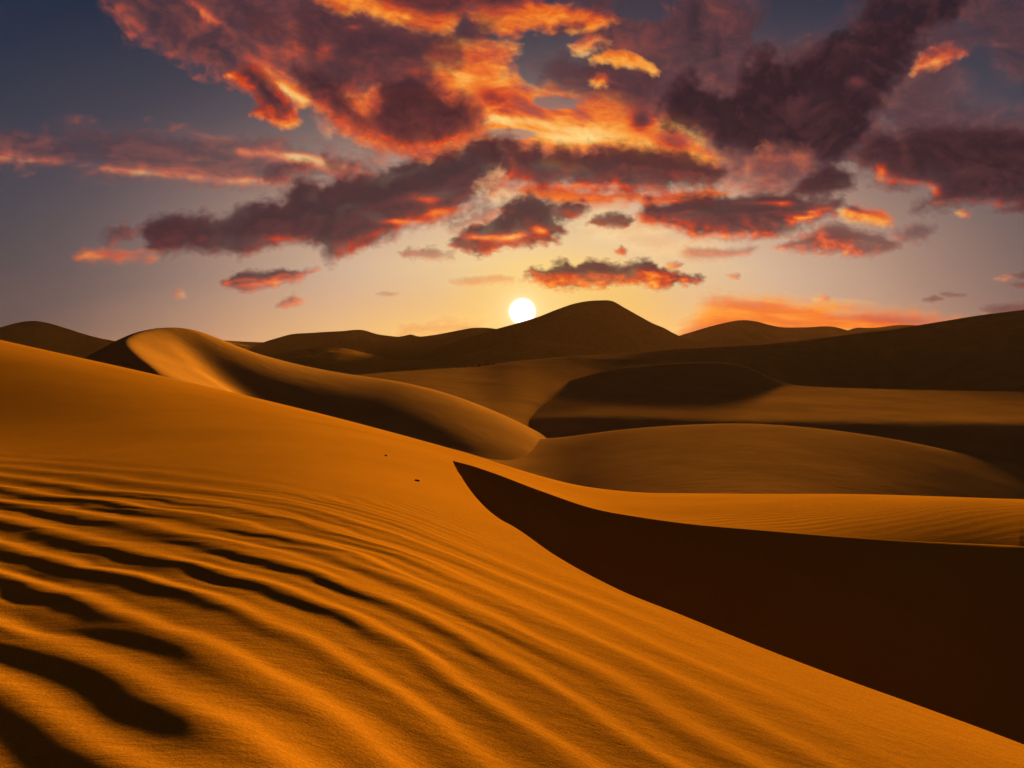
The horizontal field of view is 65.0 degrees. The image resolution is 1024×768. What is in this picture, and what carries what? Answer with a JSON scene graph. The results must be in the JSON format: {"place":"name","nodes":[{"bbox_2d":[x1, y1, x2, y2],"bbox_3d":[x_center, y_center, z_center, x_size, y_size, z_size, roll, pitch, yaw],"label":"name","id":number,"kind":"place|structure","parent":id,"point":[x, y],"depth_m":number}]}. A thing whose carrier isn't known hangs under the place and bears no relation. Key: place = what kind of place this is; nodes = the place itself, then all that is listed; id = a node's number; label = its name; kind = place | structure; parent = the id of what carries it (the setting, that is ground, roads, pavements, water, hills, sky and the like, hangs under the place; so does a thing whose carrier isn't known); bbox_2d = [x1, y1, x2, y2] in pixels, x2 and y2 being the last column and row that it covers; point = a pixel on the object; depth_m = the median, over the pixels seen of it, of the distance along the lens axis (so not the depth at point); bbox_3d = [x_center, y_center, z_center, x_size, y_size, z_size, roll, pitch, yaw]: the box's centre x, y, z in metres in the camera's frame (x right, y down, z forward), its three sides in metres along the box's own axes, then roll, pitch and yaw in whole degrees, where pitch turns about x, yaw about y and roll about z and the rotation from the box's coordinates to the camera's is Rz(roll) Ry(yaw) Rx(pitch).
{"place":"outdoors","nodes":[
{"label":"outdoors","id":0,"kind":"place"},
{"bbox_2d":[0,321,114,357],"bbox_3d":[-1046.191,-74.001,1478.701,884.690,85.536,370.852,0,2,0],"label":"sand dune","id":1,"kind":"structure","parent":0,"point":[49,337],"depth_m":1436.16},
{"bbox_2d":[75,250,154,259],"bbox_3d":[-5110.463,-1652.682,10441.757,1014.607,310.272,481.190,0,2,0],"label":"cloud","id":2,"kind":"structure","parent":0,"point":[103,254],"depth_m":10399.19},
{"bbox_2d":[107,225,136,245],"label":"cloud","id":3,"kind":"structure","parent":0,"point":[116,235],"depth_m":10556.14},
{"bbox_2d":[0,129,376,187],"bbox_3d":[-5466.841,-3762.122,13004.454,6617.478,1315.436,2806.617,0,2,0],"label":"cloud","id":4,"kind":"structure","parent":0,"point":[229,160],"depth_m":13441.78},
{"bbox_2d":[224,340,262,349],"bbox_3d":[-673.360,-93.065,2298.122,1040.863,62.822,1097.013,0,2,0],"label":"sand dune","id":5,"kind":"structure","parent":0,"point":[245,345],"depth_m":2206.47},
{"bbox_2d":[223,63,299,128],"bbox_3d":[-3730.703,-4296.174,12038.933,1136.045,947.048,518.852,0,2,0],"label":"cloud","id":6,"kind":"structure","parent":0,"point":[274,106],"depth_m":12092.03},
{"bbox_2d":[221,268,318,291],"bbox_3d":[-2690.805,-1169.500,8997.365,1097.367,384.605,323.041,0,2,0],"label":"cloud","id":7,"kind":"structure","parent":0,"point":[249,281],"depth_m":9009.00},
{"bbox_2d":[264,162,312,184],"bbox_3d":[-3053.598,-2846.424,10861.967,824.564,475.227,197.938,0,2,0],"label":"cloud","id":8,"kind":"structure","parent":0,"point":[280,172],"depth_m":10879.74},
{"bbox_2d":[106,0,471,156],"bbox_3d":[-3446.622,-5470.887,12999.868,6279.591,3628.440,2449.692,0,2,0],"label":"cloud","id":9,"kind":"structure","parent":0,"point":[220,36],"depth_m":12980.18},
{"bbox_2d":[278,296,302,307],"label":"cloud","id":10,"kind":"structure","parent":0,"point":[291,301],"depth_m":9009.18},
{"bbox_2d":[84,328,547,459],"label":"sand dune","id":11,"kind":"structure","parent":0,"point":[433,416],"depth_m":121.89},
{"bbox_2d":[138,134,505,259],"bbox_3d":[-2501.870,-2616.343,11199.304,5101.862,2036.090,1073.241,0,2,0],"label":"cloud","id":12,"kind":"structure","parent":0,"point":[347,214],"depth_m":11523.37},
{"bbox_2d":[322,124,330,133],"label":"cloud","id":13,"kind":"structure","parent":0,"point":[327,129],"depth_m":12317.00},
{"bbox_2d":[261,348,412,374],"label":"sand dune","id":14,"kind":"structure","parent":0,"point":[347,361],"depth_m":777.44},
{"bbox_2d":[323,154,358,176],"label":"cloud","id":15,"kind":"structure","parent":0,"point":[335,166],"depth_m":10925.82},
{"bbox_2d":[247,330,456,359],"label":"sand dune","id":16,"kind":"structure","parent":0,"point":[397,348],"depth_m":1650.28},
{"bbox_2d":[236,0,497,92],"bbox_3d":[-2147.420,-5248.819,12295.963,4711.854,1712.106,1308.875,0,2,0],"label":"cloud","id":17,"kind":"structure","parent":0,"point":[363,51],"depth_m":12585.76},
{"bbox_2d":[263,66,489,162],"bbox_3d":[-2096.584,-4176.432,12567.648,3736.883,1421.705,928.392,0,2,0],"label":"cloud","id":18,"kind":"structure","parent":0,"point":[367,101],"depth_m":12745.62},
{"bbox_2d":[315,0,457,32],"bbox_3d":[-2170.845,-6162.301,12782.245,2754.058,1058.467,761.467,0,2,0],"label":"cloud","id":19,"kind":"structure","parent":0,"point":[410,20],"depth_m":13010.52},
{"bbox_2d":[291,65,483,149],"bbox_3d":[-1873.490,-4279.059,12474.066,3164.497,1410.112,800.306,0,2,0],"label":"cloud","id":20,"kind":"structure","parent":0,"point":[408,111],"depth_m":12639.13},
{"bbox_2d":[393,360,431,364],"bbox_3d":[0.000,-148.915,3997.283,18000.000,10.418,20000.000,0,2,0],"label":"ground","id":21,"kind":"structure","parent":0,"point":[414,362],"depth_m":1450.64},
{"bbox_2d":[400,249,441,257],"bbox_3d":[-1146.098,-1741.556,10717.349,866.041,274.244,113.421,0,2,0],"label":"cloud","id":22,"kind":"structure","parent":0,"point":[428,253],"depth_m":10739.74},
{"bbox_2d":[400,328,493,340],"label":"sand dune","id":23,"kind":"structure","parent":0,"point":[458,335],"depth_m":1770.10},
{"bbox_2d":[375,0,526,16],"bbox_3d":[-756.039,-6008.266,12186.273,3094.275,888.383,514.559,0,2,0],"label":"cloud","id":24,"kind":"structure","parent":0,"point":[436,8],"depth_m":12374.56},
{"bbox_2d":[448,204,503,226],"bbox_3d":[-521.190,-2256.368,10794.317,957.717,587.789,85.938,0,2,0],"label":"cloud","id":25,"kind":"structure","parent":0,"point":[487,215],"depth_m":10823.60},
{"bbox_2d":[466,277,499,284],"bbox_3d":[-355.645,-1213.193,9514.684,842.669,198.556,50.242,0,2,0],"label":"cloud","id":26,"kind":"structure","parent":0,"point":[472,283],"depth_m":9535.51},
{"bbox_2d":[378,340,613,371],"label":"sand dune","id":27,"kind":"structure","parent":0,"point":[522,350],"depth_m":788.50},
{"bbox_2d":[487,170,514,201],"bbox_3d":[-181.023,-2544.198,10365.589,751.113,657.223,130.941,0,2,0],"label":"cloud","id":28,"kind":"structure","parent":0,"point":[497,176],"depth_m":10395.61},
{"bbox_2d":[0,340,1023,767],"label":"sand dune","id":29,"kind":"structure","parent":0,"point":[196,576],"depth_m":8.32},
{"bbox_2d":[0,0,1023,341],"label":"sky","id":30,"kind":"structure","parent":0,"point":[67,66]},
{"bbox_2d":[449,191,590,255],"bbox_3d":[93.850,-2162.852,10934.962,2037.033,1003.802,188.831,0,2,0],"label":"cloud","id":31,"kind":"structure","parent":0,"point":[530,219],"depth_m":10981.21},
{"bbox_2d":[466,0,613,37],"bbox_3d":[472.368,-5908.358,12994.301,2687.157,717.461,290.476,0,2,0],"label":"cloud","id":32,"kind":"structure","parent":0,"point":[513,20],"depth_m":13006.79},
{"bbox_2d":[427,300,707,361],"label":"sand dune","id":33,"kind":"structure","parent":0,"point":[615,327],"depth_m":1389.72},
{"bbox_2d":[432,40,726,167],"bbox_3d":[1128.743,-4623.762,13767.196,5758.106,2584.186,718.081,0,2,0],"label":"cloud","id":34,"kind":"structure","parent":0,"point":[496,87],"depth_m":13821.24},
{"bbox_2d":[569,35,602,55],"bbox_3d":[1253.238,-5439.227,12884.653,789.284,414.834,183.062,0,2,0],"label":"cloud","id":35,"kind":"structure","parent":0,"point":[583,47],"depth_m":12925.33},
{"bbox_2d":[591,75,605,86],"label":"cloud","id":36,"kind":"structure","parent":0,"point":[599,81],"depth_m":12989.77},
{"bbox_2d":[544,56,663,111],"bbox_3d":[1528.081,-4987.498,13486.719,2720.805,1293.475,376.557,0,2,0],"label":"cloud","id":37,"kind":"structure","parent":0,"point":[635,90],"depth_m":13532.02},
{"bbox_2d":[484,135,727,196],"bbox_3d":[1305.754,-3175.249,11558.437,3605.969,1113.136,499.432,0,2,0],"label":"cloud","id":38,"kind":"structure","parent":0,"point":[621,168],"depth_m":11653.85},
{"bbox_2d":[589,212,634,227],"bbox_3d":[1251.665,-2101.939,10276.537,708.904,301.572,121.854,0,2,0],"label":"cloud","id":39,"kind":"structure","parent":0,"point":[612,219],"depth_m":10301.97},
{"bbox_2d":[525,258,703,289],"bbox_3d":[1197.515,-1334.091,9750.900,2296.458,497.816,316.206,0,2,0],"label":"cloud","id":40,"kind":"structure","parent":0,"point":[564,273],"depth_m":9831.77},
{"bbox_2d":[615,246,625,254],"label":"cloud","id":41,"kind":"structure","parent":0,"point":[621,250],"depth_m":9535.98},
{"bbox_2d":[517,183,726,205],"bbox_3d":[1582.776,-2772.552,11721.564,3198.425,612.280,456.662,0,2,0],"label":"cloud","id":42,"kind":"structure","parent":0,"point":[565,194],"depth_m":11885.39},
{"bbox_2d":[589,50,657,73],"bbox_3d":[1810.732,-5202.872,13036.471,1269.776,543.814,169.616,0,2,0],"label":"cloud","id":43,"kind":"structure","parent":0,"point":[616,59],"depth_m":13055.84},
{"bbox_2d":[358,343,908,426],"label":"sand dune","id":44,"kind":"structure","parent":0,"point":[523,391],"depth_m":343.88},
{"bbox_2d":[586,213,705,254],"bbox_3d":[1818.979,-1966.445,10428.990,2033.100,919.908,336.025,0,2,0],"label":"cloud","id":45,"kind":"structure","parent":0,"point":[640,232],"depth_m":10517.84},
{"bbox_2d":[667,262,682,268],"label":"cloud","id":46,"kind":"structure","parent":0,"point":[673,266],"depth_m":9574.51},
{"bbox_2d":[549,0,804,146],"bbox_3d":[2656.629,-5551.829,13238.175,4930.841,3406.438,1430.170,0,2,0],"label":"cloud","id":47,"kind":"structure","parent":0,"point":[701,35],"depth_m":13339.43},
{"bbox_2d":[682,248,752,256],"bbox_3d":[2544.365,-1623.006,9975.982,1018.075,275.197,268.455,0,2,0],"label":"cloud","id":48,"kind":"structure","parent":0,"point":[702,252],"depth_m":10032.11},
{"bbox_2d":[447,424,1023,498],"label":"sand dune","id":49,"kind":"structure","parent":0,"point":[739,459],"depth_m":106.52},
{"bbox_2d":[636,191,843,239],"bbox_3d":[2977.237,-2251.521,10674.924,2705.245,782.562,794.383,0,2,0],"label":"cloud","id":50,"kind":"structure","parent":0,"point":[694,216],"depth_m":10797.92},
{"bbox_2d":[721,148,806,192],"bbox_3d":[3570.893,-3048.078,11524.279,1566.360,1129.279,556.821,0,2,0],"label":"cloud","id":51,"kind":"structure","parent":0,"point":[769,171],"depth_m":11573.95},
{"bbox_2d":[680,320,856,346],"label":"sand dune","id":52,"kind":"structure","parent":0,"point":[740,332],"depth_m":1690.55},
{"bbox_2d":[529,362,1023,464],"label":"sand dune","id":53,"kind":"structure","parent":0,"point":[988,424],"depth_m":184.76},
{"bbox_2d":[680,296,937,334],"bbox_3d":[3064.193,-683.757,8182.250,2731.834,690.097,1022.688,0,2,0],"label":"cloud","id":54,"kind":"structure","parent":0,"point":[778,312],"depth_m":8390.85},
{"bbox_2d":[653,0,982,168],"bbox_3d":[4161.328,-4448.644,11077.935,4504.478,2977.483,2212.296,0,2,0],"label":"cloud","id":55,"kind":"structure","parent":0,"point":[821,100],"depth_m":11541.63},
{"bbox_2d":[791,164,853,199],"bbox_3d":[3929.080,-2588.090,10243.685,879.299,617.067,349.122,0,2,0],"label":"cloud","id":56,"kind":"structure","parent":0,"point":[822,183],"depth_m":10268.94},
{"bbox_2d":[818,296,828,300],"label":"cloud","id":57,"kind":"structure","parent":0,"point":[821,298],"depth_m":8042.70},
{"bbox_2d":[701,33,957,197],"bbox_3d":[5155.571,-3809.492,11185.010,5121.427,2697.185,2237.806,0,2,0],"label":"cloud","id":58,"kind":"structure","parent":0,"point":[722,77],"depth_m":11794.49},
{"bbox_2d":[773,223,897,255],"bbox_3d":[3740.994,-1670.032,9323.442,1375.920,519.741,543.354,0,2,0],"label":"cloud","id":59,"kind":"structure","parent":0,"point":[839,237],"depth_m":9343.39},
{"bbox_2d":[839,206,892,225],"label":"cloud","id":60,"kind":"structure","parent":0,"point":[857,213],"depth_m":9305.69},
{"bbox_2d":[848,325,915,332],"bbox_3d":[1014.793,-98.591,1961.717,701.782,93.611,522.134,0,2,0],"label":"sand dune","id":61,"kind":"structure","parent":0,"point":[859,330],"depth_m":1971.83},
{"bbox_2d":[773,310,1023,391],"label":"sand dune","id":62,"kind":"structure","parent":0,"point":[985,352],"depth_m":398.84},
{"bbox_2d":[895,225,930,240],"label":"cloud","id":63,"kind":"structure","parent":0,"point":[914,231],"depth_m":8908.87},
{"bbox_2d":[928,296,941,300],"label":"cloud","id":64,"kind":"structure","parent":0,"point":[933,298],"depth_m":7532.02},
{"bbox_2d":[852,123,1023,212],"bbox_3d":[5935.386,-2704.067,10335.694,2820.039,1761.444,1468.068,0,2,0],"label":"cloud","id":65,"kind":"structure","parent":0,"point":[953,165],"depth_m":10556.69},
{"bbox_2d":[913,44,966,73],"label":"cloud","id":66,"kind":"structure","parent":0,"point":[938,57],"depth_m":10498.56},
{"bbox_2d":[879,75,1023,135],"bbox_3d":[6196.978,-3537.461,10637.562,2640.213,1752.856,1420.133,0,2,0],"label":"cloud","id":67,"kind":"structure","parent":0,"point":[919,101],"depth_m":10855.07},
{"bbox_2d":[958,212,967,216],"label":"cloud","id":68,"kind":"structure","parent":0,"point":[963,214],"depth_m":6815.03},
{"bbox_2d":[928,0,1023,76],"bbox_3d":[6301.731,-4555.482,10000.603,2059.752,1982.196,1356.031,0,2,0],"label":"cloud","id":69,"kind":"structure","parent":0,"point":[998,25],"depth_m":10215.66},
{"bbox_2d":[985,304,1023,312],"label":"cloud","id":70,"kind":"structure","parent":0,"point":[1004,308],"depth_m":7058.35},
{"bbox_2d":[1014,283,1023,286],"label":"cloud","id":71,"kind":"structure","parent":0,"point":[1019,285],"depth_m":6782.04}
]}

